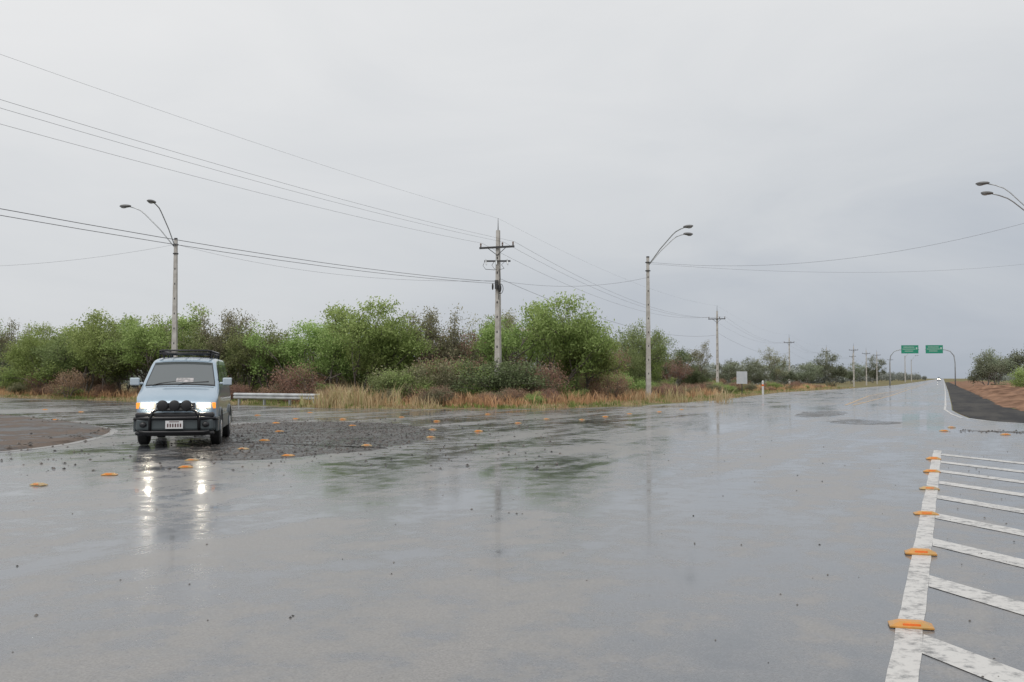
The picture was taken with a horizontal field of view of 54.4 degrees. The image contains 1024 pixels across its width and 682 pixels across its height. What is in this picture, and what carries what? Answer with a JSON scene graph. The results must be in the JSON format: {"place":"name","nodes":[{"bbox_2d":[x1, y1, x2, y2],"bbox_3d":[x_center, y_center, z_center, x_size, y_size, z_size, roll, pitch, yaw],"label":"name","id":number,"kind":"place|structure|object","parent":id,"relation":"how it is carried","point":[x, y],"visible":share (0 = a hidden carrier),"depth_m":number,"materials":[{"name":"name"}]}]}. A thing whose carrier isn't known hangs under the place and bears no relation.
{"place":"outdoors","nodes":[
{"label":"outdoors","id":0,"kind":"place"},
{"bbox_2d":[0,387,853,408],"bbox_3d":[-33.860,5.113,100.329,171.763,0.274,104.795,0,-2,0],"label":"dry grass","id":1,"kind":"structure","parent":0,"point":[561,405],"depth_m":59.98,"materials":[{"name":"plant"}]},
{"bbox_2d":[5,386,851,408],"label":"green grass","id":2,"kind":"structure","parent":0,"point":[571,404],"depth_m":56.75,"materials":[{"name":"plant"}]},
{"bbox_2d":[0,379,1018,422],"bbox_3d":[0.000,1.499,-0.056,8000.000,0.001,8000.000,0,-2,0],"label":"ground","id":3,"kind":"structure","parent":0,"point":[859,384],"depth_m":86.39,"materials":[{"name":"brown plant"}]},
{"bbox_2d":[0,317,34,370],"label":"thorn tree","id":4,"kind":"object","parent":3,"relation":"on","point":[2,341],"visible":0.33,"depth_m":99.33,"materials":[{"name":"green plant"}]},
{"bbox_2d":[0,365,36,389],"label":"shrub","id":5,"kind":"object","parent":3,"relation":"on","point":[6,384],"visible":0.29,"depth_m":93.31,"materials":[{"name":"green plant"}]},
{"bbox_2d":[4,381,34,393],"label":"scrub","id":6,"kind":"object","parent":3,"relation":"on","point":[16,387],"visible":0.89,"depth_m":84.29,"materials":[{"name":"green plant"}]},
{"bbox_2d":[0,331,47,388],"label":"thorn tree","id":7,"kind":"object","parent":3,"relation":"on","point":[11,378],"visible":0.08,"depth_m":91.74,"materials":[{"name":"green plant"}]},
{"bbox_2d":[0,320,79,385],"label":"thorn tree","id":8,"kind":"object","parent":3,"relation":"on","point":[19,355],"visible":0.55,"depth_m":82.80,"materials":[{"name":"green plant"}]},
{"bbox_2d":[21,371,75,391],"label":"shrub","id":9,"kind":"object","parent":3,"relation":"on","point":[39,383],"visible":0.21,"depth_m":86.09,"materials":[{"name":"green plant"}]},
{"bbox_2d":[29,328,85,386],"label":"thorn tree","id":10,"kind":"object","parent":3,"relation":"on","point":[54,357],"visible":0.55,"depth_m":79.76,"materials":[{"name":"green plant"}]},
{"bbox_2d":[42,365,94,397],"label":"dry bush","id":11,"kind":"object","parent":3,"relation":"on","point":[63,382],"visible":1,"depth_m":73.93,"materials":[{"name":"brown plant"}]},
{"bbox_2d":[22,314,123,394],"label":"thorn tree","id":12,"kind":"object","parent":3,"relation":"on","point":[42,375],"visible":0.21,"depth_m":79.16,"materials":[{"name":"green plant"}]},
{"bbox_2d":[59,322,135,386],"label":"thorn tree","id":13,"kind":"object","parent":3,"relation":"on","point":[77,341],"visible":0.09,"depth_m":77.42,"materials":[{"name":"green plant"}]},
{"bbox_2d":[79,370,123,393],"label":"shrub","id":14,"kind":"object","parent":3,"relation":"on","point":[98,379],"visible":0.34,"depth_m":84.23,"materials":[{"name":"green plant"}]},
{"bbox_2d":[90,383,123,396],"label":"scrub","id":15,"kind":"object","parent":3,"relation":"on","point":[99,389],"visible":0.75,"depth_m":74.44,"materials":[{"name":"brown plant"}]},
{"bbox_2d":[60,307,167,394],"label":"thorn tree","id":16,"kind":"object","parent":3,"relation":"on","point":[90,348],"visible":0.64,"depth_m":73.77,"materials":[{"name":"green plant"}]},
{"bbox_2d":[96,319,167,390],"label":"thorn tree","id":17,"kind":"object","parent":3,"relation":"on","point":[114,362],"visible":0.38,"depth_m":74.17,"materials":[{"name":"green plant"}]},
{"bbox_2d":[120,199,178,356],"bbox_3d":[-21.637,-2.154,59.924,2.594,12.380,3.985,2,-3,-44],"label":"street lamp","id":18,"kind":"object","parent":3,"relation":"on","point":[174,344],"visible":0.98,"depth_m":60.05,"materials":[{"name":"concrete"}]},
{"bbox_2d":[98,301,215,370],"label":"thorn tree","id":19,"kind":"object","parent":3,"relation":"on","point":[147,341],"visible":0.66,"depth_m":71.07,"materials":[{"name":"green plant"}]},
{"bbox_2d":[164,319,241,382],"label":"thorn tree","id":20,"kind":"object","parent":3,"relation":"on","point":[195,342],"visible":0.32,"depth_m":70.11,"materials":[{"name":"green plant"}]},
{"bbox_2d":[190,305,261,389],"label":"thorn tree","id":21,"kind":"object","parent":3,"relation":"on","point":[227,321],"visible":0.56,"depth_m":69.86,"materials":[{"name":"green plant"}]},
{"bbox_2d":[230,381,258,400],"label":"scrub","id":22,"kind":"object","parent":3,"relation":"on","point":[245,388],"visible":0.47,"depth_m":63.94,"materials":[{"name":"brown plant"}]},
{"bbox_2d":[218,320,282,399],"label":"thorn tree","id":23,"kind":"object","parent":3,"relation":"on","point":[251,376],"visible":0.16,"depth_m":68.82,"materials":[{"name":"green plant"}]},
{"bbox_2d":[218,319,301,399],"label":"thorn tree","id":24,"kind":"object","parent":3,"relation":"on","point":[236,359],"visible":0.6,"depth_m":67.47,"materials":[{"name":"green plant"}]},
{"bbox_2d":[233,393,319,405],"bbox_3d":[-13.075,3.256,54.854,6.713,0.750,0.230,-1,-3,33],"label":"guard rail","id":25,"kind":"object","parent":3,"relation":"on","point":[276,396],"visible":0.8,"depth_m":54.84,"materials":[{"name":"metal"}]},
{"bbox_2d":[240,318,331,389],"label":"thorn tree","id":26,"kind":"object","parent":3,"relation":"on","point":[291,344],"visible":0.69,"depth_m":66.87,"materials":[{"name":"green plant"}]},
{"bbox_2d":[261,356,325,402],"bbox_3d":[-13.220,2.412,60.408,4.137,3.003,3.826,2,-3,-40],"label":"dry bush","id":27,"kind":"object","parent":3,"relation":"on","point":[288,383],"visible":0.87,"depth_m":60.26,"materials":[{"name":"brown plant"}]},
{"bbox_2d":[283,321,362,386],"bbox_3d":[-12.086,1.081,65.659,6.075,6.058,5.924,-1,-2,26],"label":"thorn tree","id":28,"kind":"object","parent":3,"relation":"on","point":[333,363],"visible":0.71,"depth_m":64.57,"materials":[{"name":"green plant"}]},
{"bbox_2d":[298,368,350,389],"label":"shrub","id":29,"kind":"object","parent":3,"relation":"on","point":[327,382],"visible":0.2,"depth_m":67.19,"materials":[{"name":"green plant"}]},
{"bbox_2d":[294,319,416,392],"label":"thorn tree","id":30,"kind":"object","parent":3,"relation":"on","point":[309,340],"visible":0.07,"depth_m":66.58,"materials":[{"name":"green plant"}]},
{"bbox_2d":[345,372,376,392],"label":"shrub","id":31,"kind":"object","parent":3,"relation":"on","point":[360,381],"visible":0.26,"depth_m":65.54,"materials":[{"name":"green plant"}]},
{"bbox_2d":[315,294,441,392],"bbox_3d":[-8.802,0.607,62.090,7.430,6.858,7.864,2,-3,-39],"label":"thorn tree","id":32,"kind":"object","parent":3,"relation":"on","point":[357,328],"visible":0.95,"depth_m":60.82,"materials":[{"name":"green plant"}]},
{"bbox_2d":[337,308,434,375],"bbox_3d":[-7.943,0.755,62.759,6.036,6.515,6.189,-1,-2,20],"label":"thorn tree","id":33,"kind":"object","parent":3,"relation":"on","point":[372,367],"visible":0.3,"depth_m":61.98,"materials":[{"name":"green plant"}]},
{"bbox_2d":[359,364,424,394],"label":"shrub","id":34,"kind":"object","parent":3,"relation":"on","point":[386,382],"visible":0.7,"depth_m":55.96,"materials":[{"name":"green plant"}]},
{"bbox_2d":[357,363,431,393],"bbox_3d":[-6.565,2.520,57.626,4.463,2.520,4.705,1,-2,-14],"label":"shrub","id":35,"kind":"object","parent":3,"relation":"on","point":[421,373],"visible":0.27,"depth_m":56.90,"materials":[{"name":"green plant"}]},
{"bbox_2d":[382,367,432,396],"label":"shrub","id":36,"kind":"object","parent":3,"relation":"on","point":[408,382],"visible":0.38,"depth_m":55.97,"materials":[{"name":"green plant"}]},
{"bbox_2d":[6,360,847,388],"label":"distant tree line","id":37,"kind":"object","parent":3,"relation":"on","point":[710,368],"visible":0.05,"depth_m":193.71,"materials":[{"name":"green plant"}]},
{"bbox_2d":[400,303,467,367],"bbox_3d":[-5.226,0.870,63.979,4.659,6.540,4.466,0,-2,-10],"label":"thorn tree","id":38,"kind":"object","parent":3,"relation":"on","point":[449,345],"visible":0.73,"depth_m":63.46,"materials":[{"name":"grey plant"}]},
{"bbox_2d":[412,381,459,405],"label":"scrub","id":39,"kind":"object","parent":3,"relation":"on","point":[436,395],"visible":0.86,"depth_m":52.45,"materials":[{"name":"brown plant"}]},
{"bbox_2d":[398,356,482,394],"bbox_3d":[-3.978,2.292,57.540,5.810,3.056,5.514,0,-2,7],"label":"shrub","id":40,"kind":"object","parent":3,"relation":"on","point":[434,369],"visible":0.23,"depth_m":56.59,"materials":[{"name":"green plant"}]},
{"bbox_2d":[418,358,484,391],"bbox_3d":[-3.487,2.368,57.093,4.344,2.815,4.120,1,-2,-28],"label":"shrub","id":41,"kind":"object","parent":3,"relation":"on","point":[439,378],"visible":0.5,"depth_m":55.84,"materials":[{"name":"green plant"}]},
{"bbox_2d":[422,324,490,364],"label":"thorn tree","id":42,"kind":"object","parent":3,"relation":"on","point":[464,353],"visible":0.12,"depth_m":65.31,"materials":[{"name":"green plant"}]},
{"bbox_2d":[451,378,488,395],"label":"shrub","id":43,"kind":"object","parent":3,"relation":"on","point":[471,390],"visible":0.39,"depth_m":56.00,"materials":[{"name":"green plant"}]},
{"bbox_2d":[443,359,525,391],"bbox_3d":[-1.461,2.426,58.338,5.626,2.753,5.707,-2,-3,38],"label":"shrub","id":44,"kind":"object","parent":3,"relation":"on","point":[522,385],"visible":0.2,"depth_m":56.77,"materials":[{"name":"green plant"}]},
{"bbox_2d":[437,353,549,394],"bbox_3d":[-1.227,2.214,57.038,6.442,3.153,4.668,0,-2,-9],"label":"shrub","id":45,"kind":"object","parent":3,"relation":"on","point":[509,374],"visible":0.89,"depth_m":56.05,"materials":[{"name":"green plant"}]},
{"bbox_2d":[462,307,525,364],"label":"thorn tree","id":46,"kind":"object","parent":3,"relation":"on","point":[509,320],"visible":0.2,"depth_m":66.78,"materials":[{"name":"green plant"}]},
{"bbox_2d":[479,227,514,392],"bbox_3d":[-0.870,-1.575,56.934,2.081,11.000,0.782,0,-2,5],"label":"utility pole","id":47,"kind":"object","parent":3,"relation":"on","point":[497,261],"visible":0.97,"depth_m":56.97,"materials":[{"name":"concrete"}]},
{"bbox_2d":[0,55,1023,364],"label":"overhead wires","id":48,"kind":"object","parent":47,"relation":"attached to","point":[352,215],"visible":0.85,"depth_m":39.05,"materials":[{"name":"grey metal"}]},
{"bbox_2d":[493,387,529,402],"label":"scrub","id":49,"kind":"object","parent":3,"relation":"on","point":[516,396],"visible":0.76,"depth_m":53.17,"materials":[{"name":"brown plant"}]},
{"bbox_2d":[291,380,733,407],"bbox_3d":[1.294,2.929,58.133,28.444,1.488,8.016,1,-3,-33],"label":"tall straw tussock","id":50,"kind":"object","parent":3,"relation":"on","point":[336,398],"visible":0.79,"depth_m":51.63,"materials":[{"name":"beige plant"}]},
{"bbox_2d":[468,355,559,393],"bbox_3d":[0.106,2.309,57.436,5.546,2.975,4.018,0,-2,9],"label":"shrub","id":51,"kind":"object","parent":3,"relation":"on","point":[528,376],"visible":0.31,"depth_m":57.32,"materials":[{"name":"green plant"}]},
{"bbox_2d":[467,301,562,370],"bbox_3d":[0.455,0.773,64.123,7.695,6.601,8.262,1,-2,-17],"label":"thorn tree","id":52,"kind":"object","parent":3,"relation":"on","point":[512,342],"visible":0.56,"depth_m":62.87,"materials":[{"name":"green plant"}]},
{"bbox_2d":[520,391,547,404],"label":"scrub","id":53,"kind":"object","parent":3,"relation":"on","point":[539,399],"visible":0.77,"depth_m":52.71,"materials":[{"name":"green plant"}]},
{"bbox_2d":[518,357,574,395],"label":"dry bush","id":54,"kind":"object","parent":3,"relation":"on","point":[559,377],"visible":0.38,"depth_m":58.88,"materials":[{"name":"brown plant"}]},
{"bbox_2d":[514,326,620,378],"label":"thorn tree","id":55,"kind":"object","parent":3,"relation":"on","point":[547,361],"visible":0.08,"depth_m":70.43,"materials":[{"name":"green plant"}]},
{"bbox_2d":[515,290,621,385],"bbox_3d":[3.382,0.461,62.287,6.672,7.184,7.061,0,-2,-11],"label":"thorn tree","id":56,"kind":"object","parent":3,"relation":"on","point":[567,329],"visible":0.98,"depth_m":60.87,"materials":[{"name":"green plant"}]},
{"bbox_2d":[555,373,587,394],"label":"shrub","id":57,"kind":"object","parent":3,"relation":"on","point":[575,383],"visible":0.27,"depth_m":62.15,"materials":[{"name":"green plant"}]},
{"bbox_2d":[561,373,607,395],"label":"shrub","id":58,"kind":"object","parent":3,"relation":"on","point":[584,385],"visible":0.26,"depth_m":64.33,"materials":[{"name":"green plant"}]},
{"bbox_2d":[551,312,628,393],"bbox_3d":[4.885,0.824,63.153,5.405,6.401,5.271,0,-2,-12],"label":"thorn tree","id":59,"kind":"object","parent":3,"relation":"on","point":[607,363],"visible":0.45,"depth_m":62.63,"materials":[{"name":"green plant"}]},
{"bbox_2d":[587,370,633,399],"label":"dry bush","id":60,"kind":"object","parent":3,"relation":"on","point":[619,384],"visible":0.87,"depth_m":61.95,"materials":[{"name":"brown plant"}]},
{"bbox_2d":[601,368,645,390],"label":"shrub","id":61,"kind":"object","parent":3,"relation":"on","point":[631,381],"visible":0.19,"depth_m":76.30,"materials":[{"name":"green plant"}]},
{"bbox_2d":[612,343,645,384],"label":"thorn tree","id":62,"kind":"object","parent":3,"relation":"on","point":[636,368],"visible":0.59,"depth_m":88.94,"materials":[{"name":"green plant"}]},
{"bbox_2d":[613,319,671,378],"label":"thorn tree","id":63,"kind":"object","parent":3,"relation":"on","point":[630,340],"visible":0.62,"depth_m":92.52,"materials":[{"name":"green plant"}]},
{"bbox_2d":[640,336,670,381],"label":"thorn tree","id":64,"kind":"object","parent":3,"relation":"on","point":[655,367],"visible":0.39,"depth_m":97.85,"materials":[{"name":"green plant"}]},
{"bbox_2d":[645,225,692,395],"bbox_3d":[10.422,-1.555,64.576,3.384,11.530,3.781,0,-2,0],"label":"street lamp","id":65,"kind":"object","parent":3,"relation":"on","point":[648,359],"visible":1,"depth_m":64.94,"materials":[{"name":"concrete"}]},
{"bbox_2d":[652,338,695,383],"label":"thorn tree","id":66,"kind":"object","parent":3,"relation":"on","point":[684,356],"visible":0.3,"depth_m":107.93,"materials":[{"name":"green plant"}]},
{"bbox_2d":[661,356,695,385],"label":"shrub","id":67,"kind":"object","parent":3,"relation":"on","point":[678,373],"visible":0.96,"depth_m":103.60,"materials":[{"name":"brown plant"}]},
{"bbox_2d":[664,346,715,379],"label":"thorn tree","id":68,"kind":"object","parent":3,"relation":"on","point":[708,374],"visible":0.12,"depth_m":140.27,"materials":[{"name":"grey plant"}]},
{"bbox_2d":[680,357,711,385],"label":"thorn tree","id":69,"kind":"object","parent":3,"relation":"on","point":[693,378],"visible":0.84,"depth_m":107.36,"materials":[{"name":"green plant"}]},
{"bbox_2d":[685,340,712,377],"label":"thorn tree","id":70,"kind":"object","parent":3,"relation":"on","point":[701,355],"visible":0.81,"depth_m":133.92,"materials":[{"name":"green plant"}]},
{"bbox_2d":[708,311,724,381],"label":"utility pole","id":71,"kind":"object","parent":3,"relation":"on","point":[717,359],"visible":0.91,"depth_m":125.93,"materials":[{"name":"concrete"}]},
{"bbox_2d":[711,359,742,382],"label":"thorn tree","id":72,"kind":"object","parent":3,"relation":"on","point":[732,371],"visible":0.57,"depth_m":150.27,"materials":[{"name":"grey plant"}]},
{"bbox_2d":[737,371,746,383],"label":"traffic sign","id":73,"kind":"object","parent":3,"relation":"on","point":[741,377],"visible":0.91,"depth_m":84.38,"materials":[{"name":"metal"}]},
{"bbox_2d":[738,356,763,383],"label":"thorn tree","id":74,"kind":"object","parent":3,"relation":"on","point":[752,367],"visible":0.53,"depth_m":158.77,"materials":[{"name":"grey plant"}]},
{"bbox_2d":[741,363,770,384],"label":"thorn tree","id":75,"kind":"object","parent":3,"relation":"on","point":[756,379],"visible":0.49,"depth_m":166.27,"materials":[{"name":"green plant"}]},
{"bbox_2d":[750,346,790,381],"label":"thorn tree","id":76,"kind":"object","parent":3,"relation":"on","point":[777,372],"visible":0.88,"depth_m":177.39,"materials":[{"name":"green plant"}]},
{"bbox_2d":[766,357,798,384],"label":"thorn tree","id":77,"kind":"object","parent":3,"relation":"on","point":[791,375],"visible":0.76,"depth_m":189.10,"materials":[{"name":"green plant"}]},
{"bbox_2d":[796,360,818,383],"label":"thorn tree","id":78,"kind":"object","parent":3,"relation":"on","point":[804,376],"visible":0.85,"depth_m":214.83,"materials":[{"name":"green plant"}]},
{"bbox_2d":[812,348,848,382],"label":"thorn tree","id":79,"kind":"object","parent":3,"relation":"on","point":[841,371],"visible":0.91,"depth_m":243.74,"materials":[{"name":"green plant"}]},
{"bbox_2d":[764,362,927,383],"bbox_3d":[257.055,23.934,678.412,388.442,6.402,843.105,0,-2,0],"label":"distant tree line","id":80,"kind":"object","parent":3,"relation":"on","point":[898,376],"visible":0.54,"depth_m":458.95,"materials":[{"name":"green plant"}]},
{"bbox_2d":[845,361,868,383],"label":"thorn tree","id":81,"kind":"object","parent":3,"relation":"on","point":[850,376],"visible":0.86,"depth_m":268.05,"materials":[{"name":"green plant"}]},
{"bbox_2d":[861,354,886,382],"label":"thorn tree","id":82,"kind":"object","parent":3,"relation":"on","point":[871,373],"visible":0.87,"depth_m":312.69,"materials":[{"name":"green plant"}]},
{"bbox_2d":[889,345,955,385],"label":"highway sign gantry","id":83,"kind":"object","parent":3,"relation":"on","point":[915,349],"visible":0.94,"depth_m":199.95,"materials":[{"name":"metal"}]},
{"bbox_2d":[976,181,1023,210],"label":"street lamp","id":84,"kind":"object","parent":3,"relation":"on","point":[981,184],"visible":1,"depth_m":56.11,"materials":[{"name":"metal"}]},
{"bbox_2d":[1006,365,1023,386],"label":"shrub","id":85,"kind":"object","parent":3,"relation":"on","point":[1020,378],"visible":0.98,"depth_m":104.20,"materials":[{"name":"green plant"}]},
{"bbox_2d":[0,379,1023,681],"bbox_3d":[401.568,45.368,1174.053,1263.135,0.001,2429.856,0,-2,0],"label":"road","id":86,"kind":"structure","parent":0,"point":[410,567],"depth_m":8.80,"materials":[{"name":"grey asphalt"}]},
{"bbox_2d":[0,415,109,450],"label":"gravel island","id":87,"kind":"structure","parent":86,"relation":"on","point":[14,430],"depth_m":25.91,"materials":[{"name":"grey gravel"}]},
{"bbox_2d":[0,414,110,446],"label":"island stones","id":88,"kind":"object","parent":87,"relation":"on","point":[31,443],"visible":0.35,"depth_m":26.27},
{"bbox_2d":[0,425,117,451],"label":"island concrete band","id":89,"kind":"object","parent":86,"relation":"on","point":[112,431],"visible":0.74,"depth_m":23.48,"materials":[{"name":"grey concrete"}]},
{"bbox_2d":[130,349,231,444],"bbox_3d":[-7.735,1.297,23.708,2.200,2.160,4.925,0,-2,-12],"label":"van","id":90,"kind":"object","parent":86,"relation":"on","point":[183,396],"visible":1,"depth_m":22.10,"materials":[{"name":"paint"}]},
{"bbox_2d":[155,422,444,460],"bbox_3d":[-5.670,2.470,26.158,7.888,0.001,16.231,0,-2,0],"label":"gravel patch","id":91,"kind":"object","parent":86,"relation":"on","point":[266,451],"visible":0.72,"depth_m":23.86,"materials":[{"name":"grey gravel"}]},
{"bbox_2d":[0,418,1020,470],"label":"loose gravel","id":92,"kind":"structure","parent":86,"relation":"on","point":[282,452],"depth_m":24.09,"materials":[{"name":"grey gravel"}]},
{"bbox_2d":[16,440,1014,676],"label":"scattered pebbles","id":93,"kind":"object","parent":86,"relation":"on","point":[661,533],"visible":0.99,"depth_m":10.81,"materials":[{"name":"stone"}]},
{"bbox_2d":[795,411,846,416],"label":"puddle","id":94,"kind":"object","parent":86,"relation":"on","point":[827,413],"visible":1,"depth_m":42.11,"materials":[{"name":"grey liquid"}]},
{"bbox_2d":[830,419,900,423],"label":"puddle","id":95,"kind":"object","parent":86,"relation":"on","point":[859,421],"visible":1,"depth_m":33.55,"materials":[{"name":"grey liquid"}]},
{"bbox_2d":[888,619,934,629],"bbox_3d":[2.400,1.699,5.991,0.250,0.034,0.130,-1,-2,15],"label":"raised road marker","id":96,"kind":"object","parent":86,"relation":"on","point":[909,624],"visible":1,"depth_m":5.95,"materials":[{"name":"orange plastic"}]},
{"bbox_2d":[885,450,940,681],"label":"lane edge line","id":97,"kind":"object","parent":86,"relation":"on","point":[905,661],"visible":0.91,"depth_m":6.72,"materials":[{"name":"white paint"}]},
{"bbox_2d":[904,548,936,555],"bbox_3d":[3.472,1.787,8.459,0.250,0.042,0.130,-1,-2,17],"label":"raised road marker","id":98,"kind":"object","parent":86,"relation":"on","point":[919,551],"visible":1,"depth_m":8.42,"materials":[{"name":"orange plastic"}]},
{"bbox_2d":[922,454,1023,681],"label":"hatched marking","id":99,"kind":"object","parent":86,"relation":"on","point":[971,662],"visible":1,"depth_m":7.00,"materials":[{"name":"white paint"}]},
{"bbox_2d":[0,0,1023,378],"label":"sky","id":100,"kind":"structure","parent":0,"point":[786,133],"materials":[{"name":"grey"}]},
{"bbox_2d":[945,382,1023,422],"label":"shoulder","id":101,"kind":"object","parent":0,"point":[967,403],"visible":1,"depth_m":49.03},
{"bbox_2d":[950,381,1023,410],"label":"earth bank","id":102,"kind":"structure","parent":0,"point":[1008,395],"depth_m":84.61,"materials":[{"name":"brown soil"}]},
{"bbox_2d":[965,351,1008,385],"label":"roadside tree","id":103,"kind":"object","parent":102,"relation":"on","point":[980,372],"visible":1,"depth_m":149.02,"materials":[{"name":"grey plant"}]},
{"bbox_2d":[970,348,1017,384],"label":"roadside tree","id":104,"kind":"object","parent":102,"relation":"on","point":[991,359],"visible":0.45,"depth_m":151.99,"materials":[{"name":"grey plant"}]},
{"bbox_2d":[1005,347,1023,380],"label":"roadside tree","id":105,"kind":"object","parent":102,"relation":"on","point":[1018,360],"visible":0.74,"depth_m":152.12,"materials":[{"name":"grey plant"}]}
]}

